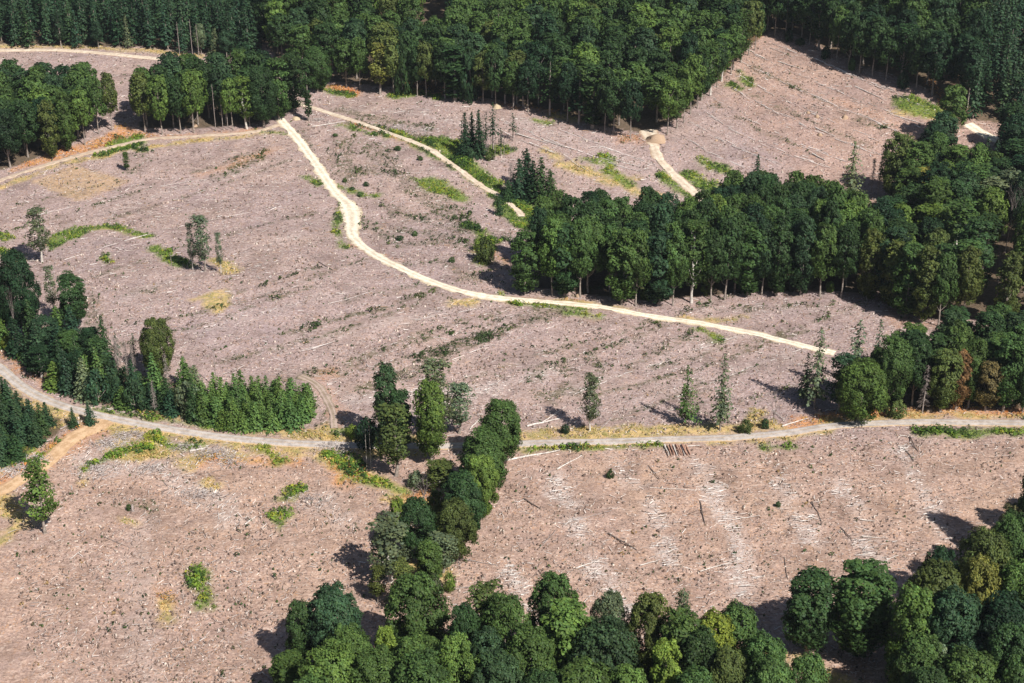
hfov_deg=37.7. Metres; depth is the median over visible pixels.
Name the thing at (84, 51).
forest edge track
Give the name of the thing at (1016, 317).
broadleaf tree
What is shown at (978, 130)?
valley road
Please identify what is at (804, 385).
thin conifer
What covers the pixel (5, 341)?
bush
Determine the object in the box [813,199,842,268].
broadleaf tree
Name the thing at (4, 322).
broadleaf tree
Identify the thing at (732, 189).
broadleaf tree
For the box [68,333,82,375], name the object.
spruce tree
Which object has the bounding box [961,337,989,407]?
broadleaf tree
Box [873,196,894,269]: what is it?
broadleaf tree
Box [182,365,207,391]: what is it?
spruce tree
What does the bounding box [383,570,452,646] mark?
broadleaf tree
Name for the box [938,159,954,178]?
broadleaf tree
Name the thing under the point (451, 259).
bush
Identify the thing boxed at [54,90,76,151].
broadleaf tree
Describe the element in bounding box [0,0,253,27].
distant spruce wood
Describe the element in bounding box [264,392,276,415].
young spruce
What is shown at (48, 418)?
spruce tree
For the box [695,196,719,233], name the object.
broadleaf tree
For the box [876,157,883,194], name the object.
dead spruce
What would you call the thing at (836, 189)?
broadleaf tree
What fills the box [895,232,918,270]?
broadleaf tree
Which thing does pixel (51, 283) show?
slender tree
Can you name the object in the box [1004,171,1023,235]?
broadleaf tree
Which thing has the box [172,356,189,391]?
spruce tree
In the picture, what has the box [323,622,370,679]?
broadleaf tree
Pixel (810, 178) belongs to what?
broadleaf tree
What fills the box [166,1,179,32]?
spruce tree
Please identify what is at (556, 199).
broadleaf tree
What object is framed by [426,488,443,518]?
bush
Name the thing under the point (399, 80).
tree
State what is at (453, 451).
scattered weeds
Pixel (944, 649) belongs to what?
slender tree
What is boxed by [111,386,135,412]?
spruce tree
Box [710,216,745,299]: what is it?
broadleaf tree
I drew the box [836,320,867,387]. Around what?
thin conifer
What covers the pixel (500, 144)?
thin conifer
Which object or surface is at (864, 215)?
broadleaf tree
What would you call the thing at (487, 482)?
broadleaf tree
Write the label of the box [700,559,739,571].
fallen log
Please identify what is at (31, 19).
spruce tree
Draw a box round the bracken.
[0,39,1021,607]
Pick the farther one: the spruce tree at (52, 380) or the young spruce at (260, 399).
the spruce tree at (52, 380)
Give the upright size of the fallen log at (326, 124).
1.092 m
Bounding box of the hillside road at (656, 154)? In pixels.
[639,129,702,200]
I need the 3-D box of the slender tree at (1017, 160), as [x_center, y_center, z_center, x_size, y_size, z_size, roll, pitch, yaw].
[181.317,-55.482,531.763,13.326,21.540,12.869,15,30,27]
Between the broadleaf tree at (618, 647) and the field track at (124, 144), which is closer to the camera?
the broadleaf tree at (618, 647)
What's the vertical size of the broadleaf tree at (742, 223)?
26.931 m
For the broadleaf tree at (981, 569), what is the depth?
300.22 m
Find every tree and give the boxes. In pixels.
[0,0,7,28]
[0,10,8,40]
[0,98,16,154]
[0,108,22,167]
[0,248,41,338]
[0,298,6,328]
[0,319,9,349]
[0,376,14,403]
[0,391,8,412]
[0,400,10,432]
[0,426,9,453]
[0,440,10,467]
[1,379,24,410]
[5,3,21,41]
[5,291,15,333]
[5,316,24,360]
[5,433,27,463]
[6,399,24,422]
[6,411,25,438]
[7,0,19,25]
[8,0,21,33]
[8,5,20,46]
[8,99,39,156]
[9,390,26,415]
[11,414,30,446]
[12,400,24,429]
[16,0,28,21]
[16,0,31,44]
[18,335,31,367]
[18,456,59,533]
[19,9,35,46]
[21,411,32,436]
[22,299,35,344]
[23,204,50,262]
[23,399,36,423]
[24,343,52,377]
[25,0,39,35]
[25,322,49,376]
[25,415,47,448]
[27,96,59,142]
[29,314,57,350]
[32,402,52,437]
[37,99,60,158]
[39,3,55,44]
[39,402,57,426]
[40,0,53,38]
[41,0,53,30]
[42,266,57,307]
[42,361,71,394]
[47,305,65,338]
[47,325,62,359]
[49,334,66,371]
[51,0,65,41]
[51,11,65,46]
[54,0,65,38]
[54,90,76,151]
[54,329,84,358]
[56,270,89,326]
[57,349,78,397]
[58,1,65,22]
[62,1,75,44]
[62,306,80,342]
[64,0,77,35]
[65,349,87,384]
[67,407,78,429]
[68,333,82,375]
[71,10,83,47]
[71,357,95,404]
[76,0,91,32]
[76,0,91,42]
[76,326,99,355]
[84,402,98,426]
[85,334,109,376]
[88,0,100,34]
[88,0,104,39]
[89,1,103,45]
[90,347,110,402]
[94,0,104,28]
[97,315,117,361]
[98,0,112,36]
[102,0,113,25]
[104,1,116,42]
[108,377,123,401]
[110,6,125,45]
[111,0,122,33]
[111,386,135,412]
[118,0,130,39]
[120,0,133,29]
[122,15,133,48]
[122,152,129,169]
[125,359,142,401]
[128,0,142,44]
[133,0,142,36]
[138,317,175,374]
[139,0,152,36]
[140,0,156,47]
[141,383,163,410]
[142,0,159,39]
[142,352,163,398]
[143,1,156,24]
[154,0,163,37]
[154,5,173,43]
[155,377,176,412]
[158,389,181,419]
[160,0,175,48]
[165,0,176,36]
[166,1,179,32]
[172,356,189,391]
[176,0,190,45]
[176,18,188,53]
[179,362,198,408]
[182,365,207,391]
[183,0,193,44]
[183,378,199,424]
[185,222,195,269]
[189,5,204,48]
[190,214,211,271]
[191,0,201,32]
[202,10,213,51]
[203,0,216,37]
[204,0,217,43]
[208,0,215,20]
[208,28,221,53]
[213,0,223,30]
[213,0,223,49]
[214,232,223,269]
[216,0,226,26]
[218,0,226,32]
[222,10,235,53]
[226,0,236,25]
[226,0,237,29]
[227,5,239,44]
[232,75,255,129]
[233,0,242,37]
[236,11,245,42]
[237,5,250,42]
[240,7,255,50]
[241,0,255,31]
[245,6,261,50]
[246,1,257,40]
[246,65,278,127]
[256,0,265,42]
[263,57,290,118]
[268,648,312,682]
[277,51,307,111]
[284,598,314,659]
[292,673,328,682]
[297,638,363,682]
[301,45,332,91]
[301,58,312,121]
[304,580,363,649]
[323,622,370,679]
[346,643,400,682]
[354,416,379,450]
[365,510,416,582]
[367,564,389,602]
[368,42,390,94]
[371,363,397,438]
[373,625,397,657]
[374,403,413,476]
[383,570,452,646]
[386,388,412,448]
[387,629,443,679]
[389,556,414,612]
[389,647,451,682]
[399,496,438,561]
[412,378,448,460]
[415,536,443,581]
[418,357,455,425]
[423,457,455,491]
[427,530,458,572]
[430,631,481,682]
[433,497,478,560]
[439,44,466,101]
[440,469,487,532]
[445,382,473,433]
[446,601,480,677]
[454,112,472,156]
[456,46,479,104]
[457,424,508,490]
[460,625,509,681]
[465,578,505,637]
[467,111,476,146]
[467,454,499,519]
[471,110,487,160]
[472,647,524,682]
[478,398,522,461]
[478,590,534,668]
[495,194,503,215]
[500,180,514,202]
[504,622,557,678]
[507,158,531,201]
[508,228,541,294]
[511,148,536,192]
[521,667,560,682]
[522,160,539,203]
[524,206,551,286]
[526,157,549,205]
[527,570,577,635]
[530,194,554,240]
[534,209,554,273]
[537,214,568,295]
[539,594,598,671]
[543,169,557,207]
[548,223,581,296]
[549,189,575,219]
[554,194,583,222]
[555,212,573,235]
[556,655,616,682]
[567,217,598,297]
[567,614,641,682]
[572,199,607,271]
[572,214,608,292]
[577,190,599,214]
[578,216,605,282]
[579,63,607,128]
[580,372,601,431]
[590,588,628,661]
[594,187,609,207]
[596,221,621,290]
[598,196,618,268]
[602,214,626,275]
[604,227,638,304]
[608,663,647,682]
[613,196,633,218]
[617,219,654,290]
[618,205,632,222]
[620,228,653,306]
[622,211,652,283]
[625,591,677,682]
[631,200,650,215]
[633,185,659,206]
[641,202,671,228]
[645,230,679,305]
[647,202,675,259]
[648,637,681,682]
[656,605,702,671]
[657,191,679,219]
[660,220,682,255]
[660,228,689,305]
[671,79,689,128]
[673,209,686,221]
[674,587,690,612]
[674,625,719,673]
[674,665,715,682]
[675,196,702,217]
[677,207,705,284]
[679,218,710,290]
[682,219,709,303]
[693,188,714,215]
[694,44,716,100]
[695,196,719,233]
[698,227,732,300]
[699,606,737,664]
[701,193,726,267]
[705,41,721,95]
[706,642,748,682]
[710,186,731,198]
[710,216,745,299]
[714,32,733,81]
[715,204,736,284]
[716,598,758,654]
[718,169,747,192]
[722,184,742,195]
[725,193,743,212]
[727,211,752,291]
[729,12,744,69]
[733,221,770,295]
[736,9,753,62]
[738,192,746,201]
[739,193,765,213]
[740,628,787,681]
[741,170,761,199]
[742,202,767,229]
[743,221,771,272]
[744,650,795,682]
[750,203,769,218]
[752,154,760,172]
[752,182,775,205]
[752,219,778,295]
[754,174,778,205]
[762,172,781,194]
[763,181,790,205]
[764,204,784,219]
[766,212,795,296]
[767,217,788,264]
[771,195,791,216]
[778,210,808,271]
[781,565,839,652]
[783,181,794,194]
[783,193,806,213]
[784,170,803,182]
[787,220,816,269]
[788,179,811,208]
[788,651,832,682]
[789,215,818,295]
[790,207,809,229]
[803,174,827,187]
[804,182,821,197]
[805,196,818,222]
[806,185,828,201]
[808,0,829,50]
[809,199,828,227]
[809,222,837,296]
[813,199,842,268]
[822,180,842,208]
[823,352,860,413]
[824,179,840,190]
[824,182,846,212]
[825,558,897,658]
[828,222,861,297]
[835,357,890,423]
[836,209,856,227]
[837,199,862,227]
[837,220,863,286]
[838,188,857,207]
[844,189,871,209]
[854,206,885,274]
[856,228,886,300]
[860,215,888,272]
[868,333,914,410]
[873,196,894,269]
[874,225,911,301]
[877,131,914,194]
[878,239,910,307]
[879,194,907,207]
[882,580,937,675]
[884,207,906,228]
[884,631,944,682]
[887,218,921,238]
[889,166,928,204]
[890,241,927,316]
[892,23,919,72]
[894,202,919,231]
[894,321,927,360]
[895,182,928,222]
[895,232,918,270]
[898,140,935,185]
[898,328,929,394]
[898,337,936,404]
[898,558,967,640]
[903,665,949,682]
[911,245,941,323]
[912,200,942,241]
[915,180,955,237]
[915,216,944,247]
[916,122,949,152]
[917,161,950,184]
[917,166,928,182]
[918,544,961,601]
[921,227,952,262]
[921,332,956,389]
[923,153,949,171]
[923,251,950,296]
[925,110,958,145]
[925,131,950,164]
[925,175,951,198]
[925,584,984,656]
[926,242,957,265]
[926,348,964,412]
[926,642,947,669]
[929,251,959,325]
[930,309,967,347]
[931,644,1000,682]
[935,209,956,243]
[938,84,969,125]
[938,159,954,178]
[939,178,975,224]
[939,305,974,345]
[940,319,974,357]
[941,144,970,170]
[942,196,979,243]
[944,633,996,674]
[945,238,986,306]
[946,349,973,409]
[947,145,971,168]
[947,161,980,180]
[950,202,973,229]
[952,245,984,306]
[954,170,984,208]
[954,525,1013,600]
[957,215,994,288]
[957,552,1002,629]
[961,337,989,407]
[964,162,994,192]
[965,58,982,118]
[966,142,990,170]
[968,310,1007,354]
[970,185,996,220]
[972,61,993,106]
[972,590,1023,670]
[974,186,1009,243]
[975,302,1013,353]
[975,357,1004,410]
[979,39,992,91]
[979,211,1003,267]
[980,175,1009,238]
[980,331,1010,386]
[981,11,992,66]
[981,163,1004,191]
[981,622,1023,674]
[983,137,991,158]
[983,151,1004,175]
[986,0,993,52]
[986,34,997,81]
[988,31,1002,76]
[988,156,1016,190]
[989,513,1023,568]
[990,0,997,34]
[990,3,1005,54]
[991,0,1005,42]
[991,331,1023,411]
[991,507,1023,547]
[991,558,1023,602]
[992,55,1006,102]
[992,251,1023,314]
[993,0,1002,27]
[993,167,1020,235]
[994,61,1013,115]
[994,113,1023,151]
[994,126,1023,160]
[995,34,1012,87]
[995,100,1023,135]
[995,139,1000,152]
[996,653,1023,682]
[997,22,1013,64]
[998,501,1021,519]
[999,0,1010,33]
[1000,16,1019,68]
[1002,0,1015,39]
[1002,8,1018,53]
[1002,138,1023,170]
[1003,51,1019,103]
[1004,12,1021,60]
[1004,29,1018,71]
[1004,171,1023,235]
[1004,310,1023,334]
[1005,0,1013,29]
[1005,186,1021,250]
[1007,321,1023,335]
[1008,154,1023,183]
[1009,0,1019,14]
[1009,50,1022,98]
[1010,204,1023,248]
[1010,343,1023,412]
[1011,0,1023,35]
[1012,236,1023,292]
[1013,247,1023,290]
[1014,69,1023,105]
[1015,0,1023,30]
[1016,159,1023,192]
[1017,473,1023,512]
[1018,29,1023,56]
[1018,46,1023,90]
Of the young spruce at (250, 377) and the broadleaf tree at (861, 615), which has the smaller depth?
the broadleaf tree at (861, 615)
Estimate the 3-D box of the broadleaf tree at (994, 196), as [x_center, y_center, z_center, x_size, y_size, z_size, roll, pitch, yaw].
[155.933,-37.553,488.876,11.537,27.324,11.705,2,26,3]
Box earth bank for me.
[646,134,665,143]
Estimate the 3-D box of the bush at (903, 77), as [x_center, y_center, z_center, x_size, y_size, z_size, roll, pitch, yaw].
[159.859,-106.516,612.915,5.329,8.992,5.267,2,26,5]
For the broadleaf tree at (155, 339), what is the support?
on the ground at (16, 658)
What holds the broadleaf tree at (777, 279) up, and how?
on the ground at (16, 658)
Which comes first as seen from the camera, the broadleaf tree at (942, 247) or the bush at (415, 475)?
the bush at (415, 475)
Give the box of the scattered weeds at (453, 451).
[3,35,1023,682]
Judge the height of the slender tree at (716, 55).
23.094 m
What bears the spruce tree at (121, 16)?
on the ground at (16, 658)
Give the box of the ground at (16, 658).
[0,0,1023,682]
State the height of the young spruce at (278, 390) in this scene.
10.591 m
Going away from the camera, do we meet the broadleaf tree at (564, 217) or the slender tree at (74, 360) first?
the slender tree at (74, 360)
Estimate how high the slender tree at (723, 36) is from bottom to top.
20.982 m
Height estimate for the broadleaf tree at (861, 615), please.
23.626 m
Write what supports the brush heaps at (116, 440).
on the ground at (16, 658)
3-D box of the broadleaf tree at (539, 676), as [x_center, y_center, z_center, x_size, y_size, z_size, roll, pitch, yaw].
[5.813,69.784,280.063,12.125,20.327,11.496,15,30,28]
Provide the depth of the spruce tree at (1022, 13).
655.62 m
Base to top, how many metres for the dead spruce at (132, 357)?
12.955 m
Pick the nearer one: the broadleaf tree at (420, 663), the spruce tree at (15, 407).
the broadleaf tree at (420, 663)
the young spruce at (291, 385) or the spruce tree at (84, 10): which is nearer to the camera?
the young spruce at (291, 385)
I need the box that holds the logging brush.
[0,34,1023,682]
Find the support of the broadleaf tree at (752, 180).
on the ground at (16, 658)
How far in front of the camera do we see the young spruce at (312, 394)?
401.38 m
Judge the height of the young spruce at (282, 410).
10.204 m
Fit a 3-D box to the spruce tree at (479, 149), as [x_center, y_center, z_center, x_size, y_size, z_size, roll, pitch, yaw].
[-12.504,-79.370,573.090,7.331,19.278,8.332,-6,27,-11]
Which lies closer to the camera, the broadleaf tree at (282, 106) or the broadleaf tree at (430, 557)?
the broadleaf tree at (430, 557)
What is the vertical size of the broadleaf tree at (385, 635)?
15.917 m
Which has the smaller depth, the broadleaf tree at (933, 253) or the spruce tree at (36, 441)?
the spruce tree at (36, 441)
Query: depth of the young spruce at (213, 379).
402.78 m
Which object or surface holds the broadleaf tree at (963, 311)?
on the ground at (16, 658)
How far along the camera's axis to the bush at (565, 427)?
391.34 m
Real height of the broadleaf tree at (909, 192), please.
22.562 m
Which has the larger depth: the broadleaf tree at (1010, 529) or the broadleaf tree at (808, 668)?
the broadleaf tree at (1010, 529)
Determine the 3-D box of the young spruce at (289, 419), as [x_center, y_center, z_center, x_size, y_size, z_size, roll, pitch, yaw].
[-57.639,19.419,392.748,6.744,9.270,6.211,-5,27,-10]
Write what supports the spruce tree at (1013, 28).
on the ground at (16, 658)
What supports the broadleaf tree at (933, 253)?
on the ground at (16, 658)
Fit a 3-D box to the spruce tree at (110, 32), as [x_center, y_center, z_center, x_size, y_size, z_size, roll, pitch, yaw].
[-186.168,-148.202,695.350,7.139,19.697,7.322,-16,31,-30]
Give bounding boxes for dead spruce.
[112,338,119,372]
[123,341,129,372]
[129,344,137,371]
[150,381,156,411]
[163,354,171,387]
[505,163,515,187]
[869,158,875,192]
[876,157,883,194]
[917,365,930,412]
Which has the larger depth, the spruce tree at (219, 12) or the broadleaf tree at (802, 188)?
the spruce tree at (219, 12)
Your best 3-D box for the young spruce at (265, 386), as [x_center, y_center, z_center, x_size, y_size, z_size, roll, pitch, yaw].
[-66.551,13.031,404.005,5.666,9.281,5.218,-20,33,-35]
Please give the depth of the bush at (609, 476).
371.96 m
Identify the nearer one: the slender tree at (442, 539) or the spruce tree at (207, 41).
the slender tree at (442, 539)
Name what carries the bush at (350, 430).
on the ground at (16, 658)
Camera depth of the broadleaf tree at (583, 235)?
454.50 m
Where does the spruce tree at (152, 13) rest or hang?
on the ground at (16, 658)
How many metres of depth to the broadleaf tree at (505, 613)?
291.22 m
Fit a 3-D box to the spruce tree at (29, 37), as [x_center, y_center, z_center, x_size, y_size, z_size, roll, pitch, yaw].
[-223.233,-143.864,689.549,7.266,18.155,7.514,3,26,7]
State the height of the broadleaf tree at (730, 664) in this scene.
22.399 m
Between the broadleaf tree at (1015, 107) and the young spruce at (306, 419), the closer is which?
the young spruce at (306, 419)
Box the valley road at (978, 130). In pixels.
[963,122,1000,142]
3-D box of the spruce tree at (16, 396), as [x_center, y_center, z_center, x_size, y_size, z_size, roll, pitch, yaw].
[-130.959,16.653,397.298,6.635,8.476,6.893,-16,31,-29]
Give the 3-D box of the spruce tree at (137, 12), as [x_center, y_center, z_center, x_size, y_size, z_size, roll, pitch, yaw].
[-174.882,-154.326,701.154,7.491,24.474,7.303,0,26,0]
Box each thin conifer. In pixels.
[113,333,122,362]
[129,333,139,367]
[479,112,491,150]
[488,102,498,149]
[496,128,505,155]
[499,63,507,104]
[508,113,518,140]
[519,78,528,107]
[537,61,558,115]
[568,71,591,124]
[676,365,701,425]
[704,353,735,429]
[795,353,813,401]
[799,327,830,408]
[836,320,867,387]
[841,141,867,191]
[870,319,885,382]
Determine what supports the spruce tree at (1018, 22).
on the ground at (16, 658)
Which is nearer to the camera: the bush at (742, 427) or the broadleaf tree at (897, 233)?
the bush at (742, 427)
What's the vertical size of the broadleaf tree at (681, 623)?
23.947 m
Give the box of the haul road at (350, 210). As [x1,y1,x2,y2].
[272,115,836,355]
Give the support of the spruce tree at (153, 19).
on the ground at (16, 658)
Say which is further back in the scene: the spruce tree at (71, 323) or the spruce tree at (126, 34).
the spruce tree at (126, 34)
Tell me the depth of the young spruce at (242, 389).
398.00 m
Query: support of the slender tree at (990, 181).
on the ground at (16, 658)
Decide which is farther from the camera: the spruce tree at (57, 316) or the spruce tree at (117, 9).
the spruce tree at (117, 9)
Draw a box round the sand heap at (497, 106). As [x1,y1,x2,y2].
[494,103,502,108]
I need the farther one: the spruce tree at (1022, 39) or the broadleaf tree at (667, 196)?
the spruce tree at (1022, 39)
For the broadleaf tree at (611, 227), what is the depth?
461.42 m
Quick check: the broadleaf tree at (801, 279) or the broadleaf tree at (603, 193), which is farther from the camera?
the broadleaf tree at (603, 193)
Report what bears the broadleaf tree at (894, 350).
on the ground at (16, 658)
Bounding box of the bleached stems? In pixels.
[41,43,924,396]
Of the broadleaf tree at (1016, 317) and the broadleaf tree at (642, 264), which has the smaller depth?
the broadleaf tree at (1016, 317)
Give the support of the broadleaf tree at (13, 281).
on the ground at (16, 658)
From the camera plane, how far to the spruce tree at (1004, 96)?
588.34 m
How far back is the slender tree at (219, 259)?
470.25 m
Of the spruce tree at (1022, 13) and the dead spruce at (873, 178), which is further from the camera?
the spruce tree at (1022, 13)
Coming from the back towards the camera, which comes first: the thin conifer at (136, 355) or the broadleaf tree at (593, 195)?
the broadleaf tree at (593, 195)
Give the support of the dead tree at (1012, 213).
on the ground at (16, 658)
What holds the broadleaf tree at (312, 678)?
on the ground at (16, 658)
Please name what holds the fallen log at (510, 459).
on the ground at (16, 658)
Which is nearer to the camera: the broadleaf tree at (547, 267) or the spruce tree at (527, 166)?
the broadleaf tree at (547, 267)
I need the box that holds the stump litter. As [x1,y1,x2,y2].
[0,32,1023,682]
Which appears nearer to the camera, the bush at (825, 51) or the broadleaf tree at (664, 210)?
the broadleaf tree at (664, 210)
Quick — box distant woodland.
[0,0,994,148]
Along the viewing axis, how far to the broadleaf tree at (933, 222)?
474.03 m
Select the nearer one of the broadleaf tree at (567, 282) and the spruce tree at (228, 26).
the broadleaf tree at (567, 282)
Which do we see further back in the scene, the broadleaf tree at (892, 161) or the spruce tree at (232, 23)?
the spruce tree at (232, 23)
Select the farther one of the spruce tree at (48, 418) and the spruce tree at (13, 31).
the spruce tree at (13, 31)
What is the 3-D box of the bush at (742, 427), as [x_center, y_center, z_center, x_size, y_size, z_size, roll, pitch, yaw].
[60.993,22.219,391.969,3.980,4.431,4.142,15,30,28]
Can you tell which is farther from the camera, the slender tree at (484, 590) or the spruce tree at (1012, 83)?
the spruce tree at (1012, 83)
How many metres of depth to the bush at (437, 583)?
328.13 m
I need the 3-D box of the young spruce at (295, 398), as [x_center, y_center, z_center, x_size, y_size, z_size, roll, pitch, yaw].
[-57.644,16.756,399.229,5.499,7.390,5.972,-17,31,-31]
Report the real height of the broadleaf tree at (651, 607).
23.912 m
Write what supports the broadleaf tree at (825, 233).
on the ground at (16, 658)
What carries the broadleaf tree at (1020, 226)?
on the ground at (16, 658)
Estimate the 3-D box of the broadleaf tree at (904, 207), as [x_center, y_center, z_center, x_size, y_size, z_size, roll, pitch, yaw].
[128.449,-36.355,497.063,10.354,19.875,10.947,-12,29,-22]
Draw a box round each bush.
[0,335,12,350]
[16,351,24,361]
[75,354,91,380]
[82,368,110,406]
[102,359,126,388]
[122,378,147,412]
[123,371,148,388]
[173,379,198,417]
[344,424,357,439]
[388,496,407,524]
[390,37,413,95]
[396,235,403,240]
[407,469,425,490]
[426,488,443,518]
[428,572,441,593]
[443,572,456,592]
[448,256,454,262]
[464,147,474,157]
[473,238,480,249]
[475,236,494,265]
[485,151,495,160]
[560,424,569,434]
[606,470,614,478]
[640,285,650,301]
[700,278,713,295]
[737,419,753,434]
[761,418,769,428]
[784,28,792,42]
[795,37,804,45]
[821,46,830,59]
[825,280,834,292]
[848,57,855,70]
[885,398,907,419]
[897,70,909,89]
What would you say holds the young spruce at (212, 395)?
on the ground at (16, 658)
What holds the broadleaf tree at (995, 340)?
on the ground at (16, 658)
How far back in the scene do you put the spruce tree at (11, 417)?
387.12 m
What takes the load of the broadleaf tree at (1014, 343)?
on the ground at (16, 658)
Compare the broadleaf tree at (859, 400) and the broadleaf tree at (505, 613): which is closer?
the broadleaf tree at (505, 613)
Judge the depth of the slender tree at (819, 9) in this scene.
641.38 m
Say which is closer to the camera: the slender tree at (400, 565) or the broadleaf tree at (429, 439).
the slender tree at (400, 565)
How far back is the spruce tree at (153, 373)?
405.92 m
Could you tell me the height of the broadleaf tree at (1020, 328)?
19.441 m
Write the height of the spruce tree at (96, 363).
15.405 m
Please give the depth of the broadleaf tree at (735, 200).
485.08 m
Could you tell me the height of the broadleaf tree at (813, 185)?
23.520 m
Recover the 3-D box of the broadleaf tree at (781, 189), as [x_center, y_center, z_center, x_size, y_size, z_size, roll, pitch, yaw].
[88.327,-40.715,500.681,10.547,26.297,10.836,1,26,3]
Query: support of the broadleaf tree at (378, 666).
on the ground at (16, 658)
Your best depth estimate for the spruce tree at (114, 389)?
405.22 m
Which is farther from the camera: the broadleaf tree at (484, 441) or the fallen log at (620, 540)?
the broadleaf tree at (484, 441)
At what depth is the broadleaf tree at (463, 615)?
290.21 m
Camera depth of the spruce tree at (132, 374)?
402.76 m
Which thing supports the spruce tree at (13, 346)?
on the ground at (16, 658)
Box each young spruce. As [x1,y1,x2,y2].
[193,390,210,426]
[195,389,210,418]
[197,381,207,396]
[204,397,222,427]
[206,382,218,400]
[207,394,225,410]
[209,372,218,396]
[210,408,229,431]
[214,377,228,406]
[220,400,241,433]
[223,382,232,400]
[225,396,240,425]
[228,373,240,393]
[231,386,243,416]
[235,369,247,392]
[235,412,250,435]
[238,384,249,409]
[240,393,251,420]
[245,400,268,433]
[246,375,256,395]
[249,382,263,408]
[251,388,267,414]
[254,375,263,391]
[256,405,267,426]
[260,375,271,394]
[261,389,272,404]
[261,405,280,434]
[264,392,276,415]
[268,378,281,401]
[272,393,287,430]
[273,376,284,402]
[273,403,280,421]
[278,393,287,408]
[281,399,304,433]
[283,376,299,397]
[284,396,299,422]
[285,390,298,401]
[292,391,304,410]
[295,383,314,400]
[295,396,314,425]
[302,382,317,411]
[302,385,316,419]
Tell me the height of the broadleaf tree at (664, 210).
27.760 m
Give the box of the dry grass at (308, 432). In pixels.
[0,40,1022,682]
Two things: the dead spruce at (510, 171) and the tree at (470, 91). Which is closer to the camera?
the dead spruce at (510, 171)
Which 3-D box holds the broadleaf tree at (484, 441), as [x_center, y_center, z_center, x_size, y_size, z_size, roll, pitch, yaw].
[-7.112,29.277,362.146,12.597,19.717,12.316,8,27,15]
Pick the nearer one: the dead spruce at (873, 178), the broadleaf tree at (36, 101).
the dead spruce at (873, 178)
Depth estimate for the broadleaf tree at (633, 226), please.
457.99 m
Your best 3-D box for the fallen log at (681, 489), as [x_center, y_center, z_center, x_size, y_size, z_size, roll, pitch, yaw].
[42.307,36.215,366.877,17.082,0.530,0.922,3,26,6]
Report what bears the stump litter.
on the ground at (16, 658)
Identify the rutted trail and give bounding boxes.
[298,374,337,427]
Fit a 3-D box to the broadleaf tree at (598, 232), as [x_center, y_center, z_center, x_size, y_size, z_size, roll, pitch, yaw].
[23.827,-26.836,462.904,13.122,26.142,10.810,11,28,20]
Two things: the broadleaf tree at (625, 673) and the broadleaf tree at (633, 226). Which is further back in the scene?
the broadleaf tree at (633, 226)
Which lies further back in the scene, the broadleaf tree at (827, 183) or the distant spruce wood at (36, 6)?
the distant spruce wood at (36, 6)
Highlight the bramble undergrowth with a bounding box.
[0,69,1023,608]
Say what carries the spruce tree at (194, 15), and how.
on the ground at (16, 658)
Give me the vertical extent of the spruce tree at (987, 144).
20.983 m
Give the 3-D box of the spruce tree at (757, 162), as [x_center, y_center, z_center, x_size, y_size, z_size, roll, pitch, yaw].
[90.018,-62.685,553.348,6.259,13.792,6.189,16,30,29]
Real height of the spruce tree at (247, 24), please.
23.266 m
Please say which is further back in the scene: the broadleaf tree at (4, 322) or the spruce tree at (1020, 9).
the spruce tree at (1020, 9)
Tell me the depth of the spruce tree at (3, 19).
708.13 m
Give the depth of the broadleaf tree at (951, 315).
414.02 m
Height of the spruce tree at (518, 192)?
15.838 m
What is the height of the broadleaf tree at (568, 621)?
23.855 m
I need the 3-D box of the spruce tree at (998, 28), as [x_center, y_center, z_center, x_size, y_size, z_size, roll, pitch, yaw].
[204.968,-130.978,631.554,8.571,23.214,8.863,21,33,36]
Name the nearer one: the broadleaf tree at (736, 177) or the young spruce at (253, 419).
the young spruce at (253, 419)
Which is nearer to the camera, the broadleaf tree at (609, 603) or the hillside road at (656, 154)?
the broadleaf tree at (609, 603)
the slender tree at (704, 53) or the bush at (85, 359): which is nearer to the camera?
the bush at (85, 359)
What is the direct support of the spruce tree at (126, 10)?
on the ground at (16, 658)
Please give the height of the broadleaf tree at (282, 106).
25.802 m
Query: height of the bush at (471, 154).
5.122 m
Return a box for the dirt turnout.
[0,419,113,494]
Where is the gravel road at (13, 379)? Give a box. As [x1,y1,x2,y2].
[0,363,1023,449]
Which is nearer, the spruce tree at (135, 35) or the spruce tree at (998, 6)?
the spruce tree at (998, 6)
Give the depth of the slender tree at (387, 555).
328.26 m
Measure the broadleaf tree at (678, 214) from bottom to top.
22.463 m
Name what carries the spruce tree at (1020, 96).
on the ground at (16, 658)
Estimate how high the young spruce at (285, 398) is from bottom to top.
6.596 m
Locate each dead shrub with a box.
[415,475,430,496]
[767,390,780,422]
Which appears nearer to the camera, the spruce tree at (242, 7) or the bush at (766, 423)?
the bush at (766, 423)
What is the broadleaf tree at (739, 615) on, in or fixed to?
on the ground at (16, 658)
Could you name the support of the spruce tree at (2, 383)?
on the ground at (16, 658)
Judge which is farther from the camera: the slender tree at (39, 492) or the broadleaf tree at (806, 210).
the broadleaf tree at (806, 210)
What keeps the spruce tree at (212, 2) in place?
on the ground at (16, 658)
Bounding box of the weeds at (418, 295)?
[6,67,887,513]
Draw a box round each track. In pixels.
[0,49,159,59]
[0,124,279,181]
[290,100,524,216]
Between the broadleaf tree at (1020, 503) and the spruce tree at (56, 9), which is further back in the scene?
the spruce tree at (56, 9)
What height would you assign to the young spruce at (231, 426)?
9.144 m
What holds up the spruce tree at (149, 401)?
on the ground at (16, 658)
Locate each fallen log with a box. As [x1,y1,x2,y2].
[312,121,344,126]
[504,450,559,461]
[516,133,546,142]
[527,417,561,426]
[557,455,581,469]
[568,510,611,522]
[607,532,636,549]
[650,487,719,491]
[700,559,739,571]
[782,418,809,426]
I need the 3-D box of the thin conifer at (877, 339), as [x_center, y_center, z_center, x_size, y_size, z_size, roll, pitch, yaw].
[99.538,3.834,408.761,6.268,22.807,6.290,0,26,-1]
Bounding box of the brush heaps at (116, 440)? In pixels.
[0,117,600,509]

